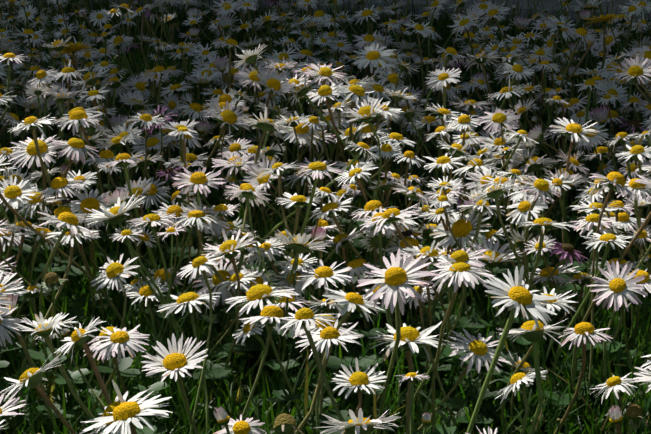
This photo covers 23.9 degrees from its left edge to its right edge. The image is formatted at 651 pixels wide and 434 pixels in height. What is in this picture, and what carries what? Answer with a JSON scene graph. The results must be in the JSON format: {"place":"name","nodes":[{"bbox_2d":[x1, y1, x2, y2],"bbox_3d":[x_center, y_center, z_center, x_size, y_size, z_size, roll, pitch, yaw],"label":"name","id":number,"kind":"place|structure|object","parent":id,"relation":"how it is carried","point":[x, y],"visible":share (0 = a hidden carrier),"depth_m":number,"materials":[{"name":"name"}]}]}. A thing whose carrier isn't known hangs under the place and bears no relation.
{"place":"outdoors","nodes":[
{"label":"outdoors","id":0,"kind":"place"},
{"bbox_2d":[0,0,650,191],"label":"daisies","id":1,"kind":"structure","parent":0,"point":[217,68],"depth_m":1.41,"materials":[{"name":"white plant"}]},
{"bbox_2d":[6,0,650,38],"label":"daisies","id":2,"kind":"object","parent":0,"point":[421,4],"depth_m":2.24,"materials":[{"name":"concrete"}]},
{"bbox_3d":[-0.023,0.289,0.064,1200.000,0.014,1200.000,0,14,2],"label":"lawn","id":3,"kind":"structure","parent":0,"visible":0},
{"bbox_2d":[0,43,650,433],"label":"daisies","id":4,"kind":"object","parent":3,"relation":"on","point":[614,287],"visible":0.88,"depth_m":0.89,"materials":[{"name":"white plant"}]},
{"bbox_2d":[0,193,650,433],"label":"grass","id":5,"kind":"structure","parent":3,"relation":"on","point":[226,401],"depth_m":0.76,"materials":[{"name":"green plant"}]},
{"bbox_2d":[0,30,650,433],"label":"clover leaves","id":6,"kind":"object","parent":3,"relation":"on","point":[284,396],"visible":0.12,"depth_m":0.84,"materials":[{"name":"green plant"}]},
{"bbox_2d":[0,248,650,433],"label":"daisies","id":7,"kind":"object","parent":3,"relation":"on","point":[121,416],"visible":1,"depth_m":0.59,"materials":[{"name":"white plant"}]},
{"bbox_2d":[0,20,650,255],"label":"grass","id":8,"kind":"structure","parent":3,"relation":"on","point":[168,62],"depth_m":1.28,"materials":[{"name":"green plant"}]},
{"bbox_2d":[0,0,650,71],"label":"daisies","id":9,"kind":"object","parent":3,"relation":"on","point":[441,28],"depth_m":2.04,"materials":[{"name":"white plant"}]},
{"bbox_2d":[0,3,650,433],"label":"daisy leaves","id":10,"kind":"object","parent":3,"relation":"on","point":[74,407],"visible":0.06,"depth_m":1.09,"materials":[{"name":"green plant"}]},
{"bbox_2d":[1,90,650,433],"bbox_3d":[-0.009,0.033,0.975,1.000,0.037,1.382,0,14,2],"label":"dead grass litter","id":11,"kind":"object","parent":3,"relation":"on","point":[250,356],"visible":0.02,"depth_m":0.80,"materials":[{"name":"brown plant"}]}
]}

